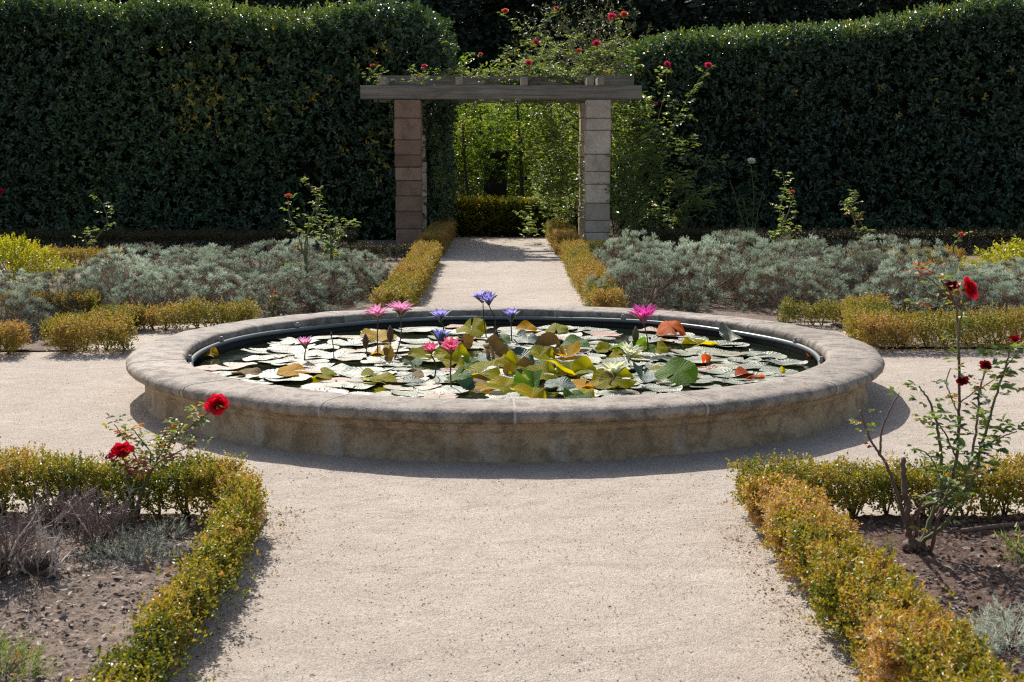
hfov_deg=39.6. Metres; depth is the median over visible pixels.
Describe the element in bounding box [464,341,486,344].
lily pad
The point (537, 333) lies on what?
lily pad
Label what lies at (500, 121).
sapling
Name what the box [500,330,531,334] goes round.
lily pad
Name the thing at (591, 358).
lily pad
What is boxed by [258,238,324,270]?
santolina
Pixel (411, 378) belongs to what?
lily pad
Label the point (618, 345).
lily pad
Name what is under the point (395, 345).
lily pad
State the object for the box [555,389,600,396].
lily pad
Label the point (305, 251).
rose bush
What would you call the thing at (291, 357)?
lily pad
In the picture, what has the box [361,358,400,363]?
lily pad
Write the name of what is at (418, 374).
lily pad
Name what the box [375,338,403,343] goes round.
lily pad
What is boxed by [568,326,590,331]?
lily pad
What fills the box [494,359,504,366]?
lily pad
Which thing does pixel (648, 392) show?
lily pad
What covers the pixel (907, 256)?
santolina
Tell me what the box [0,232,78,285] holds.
golden shrub
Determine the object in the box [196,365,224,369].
lily pad
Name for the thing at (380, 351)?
lily pad
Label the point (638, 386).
lily pad
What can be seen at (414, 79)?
climbing rose
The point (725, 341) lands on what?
lily pad
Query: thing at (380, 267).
santolina
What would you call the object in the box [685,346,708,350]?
lily pad
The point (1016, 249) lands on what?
golden shrub
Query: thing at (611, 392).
lily pad
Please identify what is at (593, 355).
lily pad
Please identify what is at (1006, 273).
santolina
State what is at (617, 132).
sapling
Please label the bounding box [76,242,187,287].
santolina
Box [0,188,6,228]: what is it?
rose bush
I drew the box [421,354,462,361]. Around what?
lily pad
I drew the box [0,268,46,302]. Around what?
santolina
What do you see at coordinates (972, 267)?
santolina
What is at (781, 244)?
santolina
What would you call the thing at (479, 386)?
lily pad
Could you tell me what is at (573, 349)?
lily pad
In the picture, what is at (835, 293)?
santolina
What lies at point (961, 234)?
rose bush
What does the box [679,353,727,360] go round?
lily pad
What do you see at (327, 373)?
lily pad
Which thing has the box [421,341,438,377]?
water lily
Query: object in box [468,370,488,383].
lily pad
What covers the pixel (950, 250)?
shrub
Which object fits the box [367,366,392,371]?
lily pad
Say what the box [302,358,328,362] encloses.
lily pad
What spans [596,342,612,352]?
lily pad
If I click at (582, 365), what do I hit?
lily pad
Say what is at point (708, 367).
lily pad
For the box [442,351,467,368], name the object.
lily pad
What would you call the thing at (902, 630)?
box hedge
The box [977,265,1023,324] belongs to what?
santolina
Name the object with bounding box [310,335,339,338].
lily pad
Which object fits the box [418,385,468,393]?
lily pad
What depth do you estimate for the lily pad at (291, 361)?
9.41 m
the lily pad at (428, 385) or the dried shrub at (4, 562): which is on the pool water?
the lily pad at (428, 385)
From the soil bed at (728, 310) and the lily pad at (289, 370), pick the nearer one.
the lily pad at (289, 370)
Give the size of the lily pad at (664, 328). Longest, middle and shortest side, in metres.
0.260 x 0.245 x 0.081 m
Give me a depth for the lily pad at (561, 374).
8.86 m
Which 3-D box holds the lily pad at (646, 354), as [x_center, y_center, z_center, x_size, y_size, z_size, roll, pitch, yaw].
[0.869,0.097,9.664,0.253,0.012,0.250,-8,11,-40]
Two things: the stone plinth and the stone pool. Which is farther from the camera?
the stone plinth
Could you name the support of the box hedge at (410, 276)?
on the soil bed at (367, 304)
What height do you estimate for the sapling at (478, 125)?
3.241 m
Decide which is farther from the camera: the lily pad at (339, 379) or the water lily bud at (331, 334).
the water lily bud at (331, 334)
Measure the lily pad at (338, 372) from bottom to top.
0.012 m
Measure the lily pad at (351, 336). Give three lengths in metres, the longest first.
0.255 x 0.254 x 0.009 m
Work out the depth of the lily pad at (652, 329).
11.07 m
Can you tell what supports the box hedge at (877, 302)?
on the soil bed at (921, 344)
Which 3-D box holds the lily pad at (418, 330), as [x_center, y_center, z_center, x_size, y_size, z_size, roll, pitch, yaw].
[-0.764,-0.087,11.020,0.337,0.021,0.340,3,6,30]
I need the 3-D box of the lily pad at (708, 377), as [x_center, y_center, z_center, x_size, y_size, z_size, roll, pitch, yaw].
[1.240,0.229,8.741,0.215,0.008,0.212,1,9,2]
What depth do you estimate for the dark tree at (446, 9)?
39.84 m
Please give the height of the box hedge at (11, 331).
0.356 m
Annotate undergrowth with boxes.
[431,103,629,215]
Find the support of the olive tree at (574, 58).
on the ground
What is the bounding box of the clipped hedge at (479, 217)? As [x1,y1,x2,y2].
[436,192,578,235]
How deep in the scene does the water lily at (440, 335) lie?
9.98 m
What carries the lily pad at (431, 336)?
on the pool water
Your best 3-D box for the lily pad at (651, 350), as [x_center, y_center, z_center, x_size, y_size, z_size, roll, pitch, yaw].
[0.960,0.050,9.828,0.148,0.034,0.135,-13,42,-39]
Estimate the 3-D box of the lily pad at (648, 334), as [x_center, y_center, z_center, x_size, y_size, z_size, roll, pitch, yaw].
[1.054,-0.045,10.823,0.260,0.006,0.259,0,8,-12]
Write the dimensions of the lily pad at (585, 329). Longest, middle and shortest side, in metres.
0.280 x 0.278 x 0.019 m
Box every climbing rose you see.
[361,64,489,130]
[423,6,649,184]
[423,125,457,223]
[512,105,584,237]
[598,61,728,239]
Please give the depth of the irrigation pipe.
10.97 m
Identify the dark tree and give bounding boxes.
[60,0,203,9]
[111,0,340,25]
[324,0,534,195]
[452,0,709,203]
[460,2,584,197]
[591,0,892,75]
[712,0,883,23]
[762,0,953,28]
[872,0,973,14]
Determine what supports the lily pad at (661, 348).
on the pool water
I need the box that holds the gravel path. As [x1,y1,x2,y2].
[0,237,1023,681]
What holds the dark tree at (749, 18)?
on the ground
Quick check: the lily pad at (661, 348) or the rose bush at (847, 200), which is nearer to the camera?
the lily pad at (661, 348)
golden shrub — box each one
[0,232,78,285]
[951,233,1023,281]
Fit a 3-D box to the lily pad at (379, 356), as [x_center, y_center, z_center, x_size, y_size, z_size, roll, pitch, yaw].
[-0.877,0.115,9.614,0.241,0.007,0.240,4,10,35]
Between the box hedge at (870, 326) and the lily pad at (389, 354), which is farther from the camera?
the box hedge at (870, 326)
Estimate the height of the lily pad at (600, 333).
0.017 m
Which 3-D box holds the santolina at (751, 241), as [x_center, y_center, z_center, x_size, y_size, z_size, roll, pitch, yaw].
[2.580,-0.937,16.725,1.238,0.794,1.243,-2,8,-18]
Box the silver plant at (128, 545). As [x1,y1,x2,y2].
[68,523,192,567]
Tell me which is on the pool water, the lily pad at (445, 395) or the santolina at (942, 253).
the lily pad at (445, 395)
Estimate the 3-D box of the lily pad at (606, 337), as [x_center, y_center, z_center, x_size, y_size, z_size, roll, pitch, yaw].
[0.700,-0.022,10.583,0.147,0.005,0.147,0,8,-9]
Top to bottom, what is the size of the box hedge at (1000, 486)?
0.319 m
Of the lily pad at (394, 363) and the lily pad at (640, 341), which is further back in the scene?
the lily pad at (640, 341)
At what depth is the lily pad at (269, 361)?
9.41 m
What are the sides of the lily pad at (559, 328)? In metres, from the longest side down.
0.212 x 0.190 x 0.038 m
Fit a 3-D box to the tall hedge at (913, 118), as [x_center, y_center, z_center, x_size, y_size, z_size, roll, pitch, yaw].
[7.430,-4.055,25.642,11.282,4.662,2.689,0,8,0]
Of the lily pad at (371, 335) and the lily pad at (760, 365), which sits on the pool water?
the lily pad at (760, 365)
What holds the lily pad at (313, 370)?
on the pool water
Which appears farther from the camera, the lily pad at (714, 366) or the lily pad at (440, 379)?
the lily pad at (714, 366)
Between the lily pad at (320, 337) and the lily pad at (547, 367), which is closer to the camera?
the lily pad at (547, 367)
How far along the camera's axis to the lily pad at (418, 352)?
9.55 m
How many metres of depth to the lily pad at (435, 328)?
11.12 m
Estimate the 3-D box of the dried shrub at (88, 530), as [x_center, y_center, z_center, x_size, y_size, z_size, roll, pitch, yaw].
[-1.621,0.686,5.576,0.452,0.309,0.399,0,8,0]
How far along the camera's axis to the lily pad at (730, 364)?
9.32 m
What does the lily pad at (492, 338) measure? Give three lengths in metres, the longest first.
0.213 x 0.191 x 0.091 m
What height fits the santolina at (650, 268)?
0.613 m
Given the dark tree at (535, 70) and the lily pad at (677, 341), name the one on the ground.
the dark tree at (535, 70)
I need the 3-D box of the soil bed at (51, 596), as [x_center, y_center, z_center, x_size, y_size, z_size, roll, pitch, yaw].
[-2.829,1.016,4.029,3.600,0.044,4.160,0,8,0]
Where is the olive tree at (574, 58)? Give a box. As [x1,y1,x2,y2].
[497,0,660,161]
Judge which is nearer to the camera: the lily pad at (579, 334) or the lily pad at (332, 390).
the lily pad at (332, 390)
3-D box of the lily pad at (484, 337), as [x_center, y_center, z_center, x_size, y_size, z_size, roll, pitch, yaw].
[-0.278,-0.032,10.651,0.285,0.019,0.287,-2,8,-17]
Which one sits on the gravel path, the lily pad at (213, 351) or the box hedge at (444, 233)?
the box hedge at (444, 233)
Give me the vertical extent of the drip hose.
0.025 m
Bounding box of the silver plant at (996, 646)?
[954,590,1023,657]
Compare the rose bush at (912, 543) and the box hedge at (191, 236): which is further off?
the box hedge at (191, 236)
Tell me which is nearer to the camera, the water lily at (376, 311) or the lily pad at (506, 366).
the lily pad at (506, 366)
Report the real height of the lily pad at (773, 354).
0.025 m
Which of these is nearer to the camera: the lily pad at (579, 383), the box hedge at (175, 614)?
the box hedge at (175, 614)
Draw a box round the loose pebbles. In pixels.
[0,369,1023,681]
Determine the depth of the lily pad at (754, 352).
9.82 m
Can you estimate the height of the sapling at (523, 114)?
3.733 m
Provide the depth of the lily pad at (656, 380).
8.66 m
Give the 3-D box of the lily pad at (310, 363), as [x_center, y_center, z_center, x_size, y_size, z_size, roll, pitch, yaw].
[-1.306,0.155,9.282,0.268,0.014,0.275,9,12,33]
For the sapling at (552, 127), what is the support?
on the ground
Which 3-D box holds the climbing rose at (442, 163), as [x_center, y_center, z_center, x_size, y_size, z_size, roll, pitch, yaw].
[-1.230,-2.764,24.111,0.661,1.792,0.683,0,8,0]
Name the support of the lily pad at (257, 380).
on the pool water
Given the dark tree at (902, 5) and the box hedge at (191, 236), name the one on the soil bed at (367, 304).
the box hedge at (191, 236)
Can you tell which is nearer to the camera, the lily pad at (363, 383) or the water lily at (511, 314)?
the lily pad at (363, 383)
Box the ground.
[455,176,627,236]
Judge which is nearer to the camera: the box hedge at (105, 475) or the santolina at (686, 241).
the box hedge at (105, 475)
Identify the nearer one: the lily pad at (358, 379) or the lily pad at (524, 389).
the lily pad at (524, 389)
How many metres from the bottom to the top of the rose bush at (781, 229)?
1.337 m
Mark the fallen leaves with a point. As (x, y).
(279, 513)
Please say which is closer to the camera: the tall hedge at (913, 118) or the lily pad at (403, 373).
the lily pad at (403, 373)
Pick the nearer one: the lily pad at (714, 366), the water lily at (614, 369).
the water lily at (614, 369)
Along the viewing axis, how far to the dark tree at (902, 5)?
41.50 m
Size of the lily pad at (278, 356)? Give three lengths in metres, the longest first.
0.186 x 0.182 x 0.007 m
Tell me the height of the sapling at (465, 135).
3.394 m
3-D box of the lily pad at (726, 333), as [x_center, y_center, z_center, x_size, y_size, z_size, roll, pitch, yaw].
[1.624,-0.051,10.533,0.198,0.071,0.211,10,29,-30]
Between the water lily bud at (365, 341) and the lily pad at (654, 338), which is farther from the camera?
the lily pad at (654, 338)
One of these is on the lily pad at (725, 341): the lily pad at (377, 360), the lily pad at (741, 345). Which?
the lily pad at (741, 345)
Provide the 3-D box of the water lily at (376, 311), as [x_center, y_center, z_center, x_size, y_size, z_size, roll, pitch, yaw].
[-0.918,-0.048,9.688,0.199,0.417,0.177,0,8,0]
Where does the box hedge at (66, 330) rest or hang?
on the gravel path
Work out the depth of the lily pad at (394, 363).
9.27 m
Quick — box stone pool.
[126,306,884,461]
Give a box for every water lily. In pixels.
[298,335,311,359]
[362,303,389,355]
[386,300,414,358]
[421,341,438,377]
[430,308,451,329]
[431,329,452,345]
[438,336,461,386]
[470,289,487,336]
[479,291,498,333]
[502,307,519,340]
[596,359,632,389]
[618,341,643,366]
[627,303,657,346]
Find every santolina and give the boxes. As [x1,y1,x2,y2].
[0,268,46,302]
[0,279,52,340]
[12,266,119,319]
[53,258,164,304]
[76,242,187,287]
[76,246,170,305]
[109,263,206,319]
[129,249,208,286]
[140,260,255,308]
[155,243,244,272]
[170,249,258,301]
[183,247,280,280]
[215,237,309,291]
[234,266,334,317]
[255,260,369,312]
[257,235,366,284]
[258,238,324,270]
[292,254,379,301]
[316,260,387,296]
[329,248,394,285]
[582,253,711,312]
[592,229,661,276]
[605,244,666,290]
[612,240,699,301]
[619,250,695,295]
[643,237,727,279]
[644,235,766,306]
[685,230,800,296]
[690,228,779,285]
[732,256,831,314]
[747,234,850,289]
[747,255,851,307]
[775,245,864,280]
[813,239,902,297]
[822,233,924,289]
[848,262,965,317]
[850,264,952,313]
[869,237,960,295]
[905,269,1023,324]
[906,264,993,300]
[946,263,1023,311]
[949,261,1023,307]
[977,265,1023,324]
[984,256,1023,286]
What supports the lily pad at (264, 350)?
on the pool water
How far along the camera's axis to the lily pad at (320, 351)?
9.85 m
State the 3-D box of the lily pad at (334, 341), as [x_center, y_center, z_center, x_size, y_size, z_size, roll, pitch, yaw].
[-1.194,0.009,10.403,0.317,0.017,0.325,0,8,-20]
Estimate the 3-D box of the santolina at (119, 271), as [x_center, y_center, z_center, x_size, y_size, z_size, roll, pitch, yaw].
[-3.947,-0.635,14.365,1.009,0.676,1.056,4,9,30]
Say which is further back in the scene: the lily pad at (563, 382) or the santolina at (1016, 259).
the santolina at (1016, 259)
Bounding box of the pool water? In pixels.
[194,324,817,398]
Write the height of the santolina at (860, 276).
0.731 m
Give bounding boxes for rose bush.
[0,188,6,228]
[72,195,115,258]
[101,393,228,528]
[262,291,280,316]
[279,177,326,292]
[314,208,361,268]
[721,158,774,243]
[768,170,801,254]
[839,189,875,260]
[849,259,1023,554]
[952,231,972,271]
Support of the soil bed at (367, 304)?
on the gravel path
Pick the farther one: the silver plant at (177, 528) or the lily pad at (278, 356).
the lily pad at (278, 356)
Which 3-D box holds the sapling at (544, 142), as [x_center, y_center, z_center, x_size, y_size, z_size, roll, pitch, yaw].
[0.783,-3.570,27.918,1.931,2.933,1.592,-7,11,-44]
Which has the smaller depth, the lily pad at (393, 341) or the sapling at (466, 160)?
the lily pad at (393, 341)
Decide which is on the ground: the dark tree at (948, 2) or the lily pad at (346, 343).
the dark tree at (948, 2)
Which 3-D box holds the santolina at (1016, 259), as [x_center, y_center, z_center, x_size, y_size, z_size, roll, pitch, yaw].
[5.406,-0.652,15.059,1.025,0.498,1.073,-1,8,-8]
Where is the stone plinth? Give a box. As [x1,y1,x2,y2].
[482,151,508,206]
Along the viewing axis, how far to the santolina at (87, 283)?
13.28 m
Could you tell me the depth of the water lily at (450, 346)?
8.34 m
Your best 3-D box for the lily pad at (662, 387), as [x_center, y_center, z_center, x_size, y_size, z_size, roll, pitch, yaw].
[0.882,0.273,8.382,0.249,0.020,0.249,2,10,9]
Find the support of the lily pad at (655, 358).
on the pool water
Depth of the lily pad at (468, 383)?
8.27 m
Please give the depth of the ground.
26.92 m
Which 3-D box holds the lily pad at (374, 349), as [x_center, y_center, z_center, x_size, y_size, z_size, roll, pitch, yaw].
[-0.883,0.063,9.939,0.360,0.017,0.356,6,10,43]
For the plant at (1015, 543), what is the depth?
5.39 m
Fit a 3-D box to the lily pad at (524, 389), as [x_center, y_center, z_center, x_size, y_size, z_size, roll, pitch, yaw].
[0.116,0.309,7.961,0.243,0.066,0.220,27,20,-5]
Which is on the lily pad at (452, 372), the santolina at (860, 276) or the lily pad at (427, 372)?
the lily pad at (427, 372)
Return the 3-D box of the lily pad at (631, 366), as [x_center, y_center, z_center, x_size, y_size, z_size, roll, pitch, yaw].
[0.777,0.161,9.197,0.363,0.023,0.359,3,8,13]
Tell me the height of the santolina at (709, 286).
0.901 m
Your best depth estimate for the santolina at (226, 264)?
14.87 m
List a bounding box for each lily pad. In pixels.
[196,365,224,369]
[203,347,218,356]
[206,362,256,370]
[209,368,239,374]
[221,371,259,378]
[231,367,262,374]
[241,348,279,353]
[241,377,273,383]
[242,355,273,360]
[245,369,293,378]
[257,351,293,355]
[258,358,287,362]
[263,355,284,358]
[263,373,311,380]
[266,346,308,353]
[268,341,293,344]
[270,342,314,347]
[270,359,304,364]
[276,363,309,375]
[280,338,319,344]
[283,356,305,360]
[293,349,329,354]
[295,351,334,358]
[295,369,320,373]
[298,360,327,367]
[301,381,354,389]
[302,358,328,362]
[308,344,339,348]
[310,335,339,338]
[310,367,337,379]
[310,387,348,392]
[311,388,347,393]
[315,363,349,370]
[320,377,350,381]
[327,339,355,344]
[330,351,366,358]
[334,335,360,337]
[334,341,368,345]
[334,371,351,375]
[335,356,362,360]
[336,348,373,352]
[339,367,396,377]
[341,383,373,388]
[347,376,370,381]
[349,338,374,343]
[350,391,371,394]
[354,381,377,385]
[358,346,408,353]
[360,328,396,341]
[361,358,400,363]
[361,368,378,376]
[362,372,396,384]
[367,355,401,360]
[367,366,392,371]
[369,345,393,355]
[370,391,422,396]
[374,361,410,366]
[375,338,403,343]
[378,343,407,349]
[383,347,394,360]
[384,381,441,390]
[385,366,412,370]
[386,376,428,382]
[391,388,447,396]
[393,328,431,331]
[393,371,426,376]
[394,351,408,355]
[397,344,438,348]
[401,374,425,385]
[402,338,437,343]
[402,358,422,366]
[404,326,434,329]
[406,370,423,377]
[408,347,433,358]
[417,327,453,333]
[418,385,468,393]
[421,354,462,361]
[421,369,449,375]
[421,392,458,397]
[428,335,458,338]
[431,371,459,376]
[433,344,471,361]
[433,375,460,382]
[440,368,457,370]
[442,328,467,334]
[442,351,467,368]
[445,366,471,381]
[446,324,462,327]
[455,334,490,338]
[456,317,486,337]
[457,355,479,367]
[458,377,475,389]
[461,333,473,348]
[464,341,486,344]
[467,344,482,348]
[468,361,500,378]
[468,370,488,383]
[473,382,495,390]
[476,353,492,361]
[482,340,508,357]
[483,334,502,351]
[485,334,510,343]
[485,375,515,393]
[485,392,532,398]
[486,347,494,359]
[488,354,504,366]
[490,388,512,394]
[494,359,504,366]
[497,327,514,329]
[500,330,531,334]
[503,362,509,374]
[504,350,523,373]
[505,327,541,330]
[507,343,533,348]
[511,383,546,398]
[512,347,534,361]
[513,329,537,343]
[513,368,542,387]
[514,356,534,374]
[515,320,536,331]
[522,362,559,379]
[524,355,566,361]
[527,345,554,359]
[532,331,556,335]
[534,332,560,355]
[534,355,555,368]
[536,325,573,329]
[539,332,582,335]
[541,354,575,376]
[544,368,567,375]
[544,376,575,390]
[545,323,568,333]
[554,341,579,356]
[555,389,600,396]
[556,360,584,376]
[557,334,569,336]
[557,356,601,362]
[559,386,595,391]
[560,334,589,347]
[563,388,590,398]
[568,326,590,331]
[572,356,596,373]
[572,378,597,388]
[572,388,594,397]
[576,353,605,356]
[578,349,590,352]
[579,336,599,339]
[579,373,629,378]
[580,376,591,380]
[582,327,616,333]
[589,341,601,343]
[590,330,620,336]
[591,364,636,388]
[592,343,621,350]
[594,341,624,349]
[596,337,615,338]
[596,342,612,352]
[596,389,639,395]
[599,372,621,389]
[605,357,652,365]
[609,348,623,357]
[611,361,648,369]
[620,384,645,387]
[623,352,658,357]
[625,341,646,355]
[628,336,673,341]
[630,373,651,382]
[631,355,661,360]
[633,360,658,381]
[635,336,645,350]
[638,326,657,331]
[639,333,665,336]
[641,341,656,352]
[641,391,660,393]
[642,383,682,391]
[644,362,676,372]
[649,341,667,353]
[649,365,662,369]
[650,357,672,360]
[652,378,667,381]
[654,357,697,385]
[656,320,685,335]
[656,332,694,336]
[656,381,671,384]
[659,354,711,362]
[664,352,696,355]
[670,338,708,344]
[671,349,705,353]
[678,335,707,339]
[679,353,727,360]
[681,337,717,347]
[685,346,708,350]
[689,384,721,387]
[695,348,739,355]
[695,380,710,382]
[697,375,728,380]
[698,365,726,369]
[698,366,731,373]
[701,354,710,364]
[705,369,752,376]
[706,340,742,345]
[707,359,756,369]
[712,343,749,346]
[719,322,742,340]
[722,379,758,383]
[727,357,761,362]
[727,372,780,380]
[734,366,763,377]
[740,351,786,358]
[740,362,783,368]
[741,351,763,354]
[752,375,782,381]
[756,356,777,360]
[759,368,798,375]
[764,358,807,364]
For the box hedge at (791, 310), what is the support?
on the gravel path
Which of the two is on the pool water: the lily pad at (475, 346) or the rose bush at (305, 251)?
the lily pad at (475, 346)
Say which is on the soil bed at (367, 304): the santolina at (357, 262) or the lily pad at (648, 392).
the santolina at (357, 262)
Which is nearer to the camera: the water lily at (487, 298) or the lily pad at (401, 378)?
the lily pad at (401, 378)
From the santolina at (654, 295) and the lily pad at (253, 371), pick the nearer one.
the lily pad at (253, 371)
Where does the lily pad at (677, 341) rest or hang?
on the pool water
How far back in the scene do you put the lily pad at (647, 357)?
9.56 m
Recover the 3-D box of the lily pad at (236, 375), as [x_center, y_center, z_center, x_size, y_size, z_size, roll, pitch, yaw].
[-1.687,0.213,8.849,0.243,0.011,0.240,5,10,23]
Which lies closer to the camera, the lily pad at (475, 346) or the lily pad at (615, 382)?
the lily pad at (615, 382)
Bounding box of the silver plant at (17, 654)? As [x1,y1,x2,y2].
[0,623,62,681]
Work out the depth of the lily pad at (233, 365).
9.28 m
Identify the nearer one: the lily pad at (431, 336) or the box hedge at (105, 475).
the box hedge at (105, 475)
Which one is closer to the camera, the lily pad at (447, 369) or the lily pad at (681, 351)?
the lily pad at (447, 369)
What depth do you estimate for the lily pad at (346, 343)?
10.23 m
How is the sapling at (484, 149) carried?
on the ground
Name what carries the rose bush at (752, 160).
on the soil bed at (728, 310)
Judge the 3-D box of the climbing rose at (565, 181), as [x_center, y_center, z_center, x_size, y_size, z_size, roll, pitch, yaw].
[0.699,-2.748,24.114,1.404,2.462,1.216,0,8,0]
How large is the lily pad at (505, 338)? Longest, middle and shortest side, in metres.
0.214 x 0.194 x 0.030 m
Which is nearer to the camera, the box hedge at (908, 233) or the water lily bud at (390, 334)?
the water lily bud at (390, 334)
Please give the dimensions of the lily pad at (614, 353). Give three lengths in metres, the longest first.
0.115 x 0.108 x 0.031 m
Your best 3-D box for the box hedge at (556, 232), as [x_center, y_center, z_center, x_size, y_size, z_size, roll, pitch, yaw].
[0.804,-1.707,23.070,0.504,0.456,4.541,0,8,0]
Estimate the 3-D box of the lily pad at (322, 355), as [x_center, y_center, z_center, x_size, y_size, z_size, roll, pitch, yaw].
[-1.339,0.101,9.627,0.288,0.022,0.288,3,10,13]
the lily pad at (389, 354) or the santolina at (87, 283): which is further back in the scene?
the santolina at (87, 283)
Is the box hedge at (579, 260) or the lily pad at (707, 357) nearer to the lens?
the lily pad at (707, 357)
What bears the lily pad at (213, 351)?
on the pool water
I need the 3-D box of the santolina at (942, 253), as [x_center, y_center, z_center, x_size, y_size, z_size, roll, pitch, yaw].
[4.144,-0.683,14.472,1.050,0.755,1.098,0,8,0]
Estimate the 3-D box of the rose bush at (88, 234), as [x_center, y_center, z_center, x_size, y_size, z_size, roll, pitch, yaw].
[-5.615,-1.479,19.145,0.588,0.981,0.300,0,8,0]
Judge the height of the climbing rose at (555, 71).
3.898 m
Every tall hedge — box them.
[0,0,464,240]
[610,0,1023,240]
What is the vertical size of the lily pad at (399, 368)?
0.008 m
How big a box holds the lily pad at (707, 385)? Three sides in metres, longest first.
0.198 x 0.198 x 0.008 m
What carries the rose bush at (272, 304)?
on the soil bed at (367, 304)
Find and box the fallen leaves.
[175,464,862,681]
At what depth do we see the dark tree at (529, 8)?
39.42 m
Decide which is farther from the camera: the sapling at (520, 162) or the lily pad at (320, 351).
the sapling at (520, 162)
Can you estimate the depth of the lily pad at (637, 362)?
9.46 m
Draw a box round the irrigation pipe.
[188,314,822,375]
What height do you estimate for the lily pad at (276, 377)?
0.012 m
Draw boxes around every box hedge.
[0,225,359,255]
[0,287,104,317]
[0,315,32,353]
[0,436,256,520]
[2,243,123,270]
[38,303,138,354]
[65,462,285,681]
[119,294,262,330]
[348,239,416,260]
[366,239,443,308]
[417,217,457,254]
[543,219,578,254]
[556,238,628,307]
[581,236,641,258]
[635,224,1023,254]
[721,469,1023,681]
[726,448,1023,520]
[775,294,844,326]
[837,290,896,340]
[838,299,1023,351]
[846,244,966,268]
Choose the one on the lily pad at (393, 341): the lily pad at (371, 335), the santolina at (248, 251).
the lily pad at (371, 335)
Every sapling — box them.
[432,103,486,194]
[433,52,499,204]
[450,103,522,199]
[452,75,511,195]
[453,103,549,196]
[455,62,539,192]
[468,46,576,199]
[486,50,579,198]
[499,37,615,197]
[506,103,579,195]
[525,67,626,193]
[573,67,630,210]
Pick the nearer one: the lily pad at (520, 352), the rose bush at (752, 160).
the lily pad at (520, 352)
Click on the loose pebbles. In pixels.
(494, 575)
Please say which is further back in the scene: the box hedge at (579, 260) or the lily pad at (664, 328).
the box hedge at (579, 260)
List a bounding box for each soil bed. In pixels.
[0,241,409,321]
[0,511,268,681]
[1,322,104,350]
[589,240,1020,321]
[789,513,1023,679]
[831,322,1023,347]
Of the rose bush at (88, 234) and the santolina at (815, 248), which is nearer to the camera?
the santolina at (815, 248)
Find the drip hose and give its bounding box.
[958,522,1023,532]
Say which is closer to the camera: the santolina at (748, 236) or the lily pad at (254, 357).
the lily pad at (254, 357)
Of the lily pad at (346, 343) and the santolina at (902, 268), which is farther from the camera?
the santolina at (902, 268)
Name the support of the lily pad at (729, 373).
on the pool water
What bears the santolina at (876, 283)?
on the soil bed at (728, 310)
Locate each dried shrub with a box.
[0,495,74,579]
[1,507,79,579]
[23,478,105,528]
[40,478,153,551]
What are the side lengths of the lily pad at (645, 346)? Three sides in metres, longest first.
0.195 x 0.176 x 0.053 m
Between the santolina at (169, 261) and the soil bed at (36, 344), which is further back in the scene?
the santolina at (169, 261)
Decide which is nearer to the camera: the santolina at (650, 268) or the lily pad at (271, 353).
the lily pad at (271, 353)
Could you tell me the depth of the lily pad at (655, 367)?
9.00 m
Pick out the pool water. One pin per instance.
(237, 354)
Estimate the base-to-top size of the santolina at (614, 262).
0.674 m
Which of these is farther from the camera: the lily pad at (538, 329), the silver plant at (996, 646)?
the lily pad at (538, 329)
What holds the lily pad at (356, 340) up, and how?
on the pool water
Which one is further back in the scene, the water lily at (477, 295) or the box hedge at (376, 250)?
the box hedge at (376, 250)
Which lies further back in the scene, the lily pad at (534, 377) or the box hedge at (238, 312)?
the box hedge at (238, 312)
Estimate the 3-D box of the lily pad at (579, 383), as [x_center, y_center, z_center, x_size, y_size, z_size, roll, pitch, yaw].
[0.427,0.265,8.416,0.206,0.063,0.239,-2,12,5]
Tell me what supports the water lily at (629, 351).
in the pool water
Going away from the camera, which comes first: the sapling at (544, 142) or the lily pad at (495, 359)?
the lily pad at (495, 359)
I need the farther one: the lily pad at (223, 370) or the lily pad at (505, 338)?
the lily pad at (505, 338)
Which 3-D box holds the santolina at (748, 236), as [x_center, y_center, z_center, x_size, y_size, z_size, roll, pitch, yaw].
[2.464,-0.794,15.478,1.374,0.862,1.368,-5,9,-32]
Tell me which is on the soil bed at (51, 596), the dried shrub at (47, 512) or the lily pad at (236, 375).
the dried shrub at (47, 512)
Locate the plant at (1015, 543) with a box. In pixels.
[992,523,1023,566]
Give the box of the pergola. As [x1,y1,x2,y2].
[360,76,641,246]
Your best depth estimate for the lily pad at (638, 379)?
8.74 m
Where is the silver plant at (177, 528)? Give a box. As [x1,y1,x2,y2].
[137,510,189,540]
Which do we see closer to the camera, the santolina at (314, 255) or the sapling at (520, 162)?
the santolina at (314, 255)
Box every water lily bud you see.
[330,331,333,359]
[362,333,368,350]
[387,326,393,349]
[632,326,638,343]
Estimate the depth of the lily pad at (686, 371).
8.55 m
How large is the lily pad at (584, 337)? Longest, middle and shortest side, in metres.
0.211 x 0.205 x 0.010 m
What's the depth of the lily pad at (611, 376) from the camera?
8.39 m
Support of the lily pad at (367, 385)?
on the pool water
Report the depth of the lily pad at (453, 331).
10.92 m
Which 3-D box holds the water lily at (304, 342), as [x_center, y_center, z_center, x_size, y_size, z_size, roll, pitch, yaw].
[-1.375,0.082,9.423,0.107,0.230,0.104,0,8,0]
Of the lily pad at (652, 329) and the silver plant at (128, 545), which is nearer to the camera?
the silver plant at (128, 545)
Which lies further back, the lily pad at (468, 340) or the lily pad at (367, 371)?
the lily pad at (468, 340)

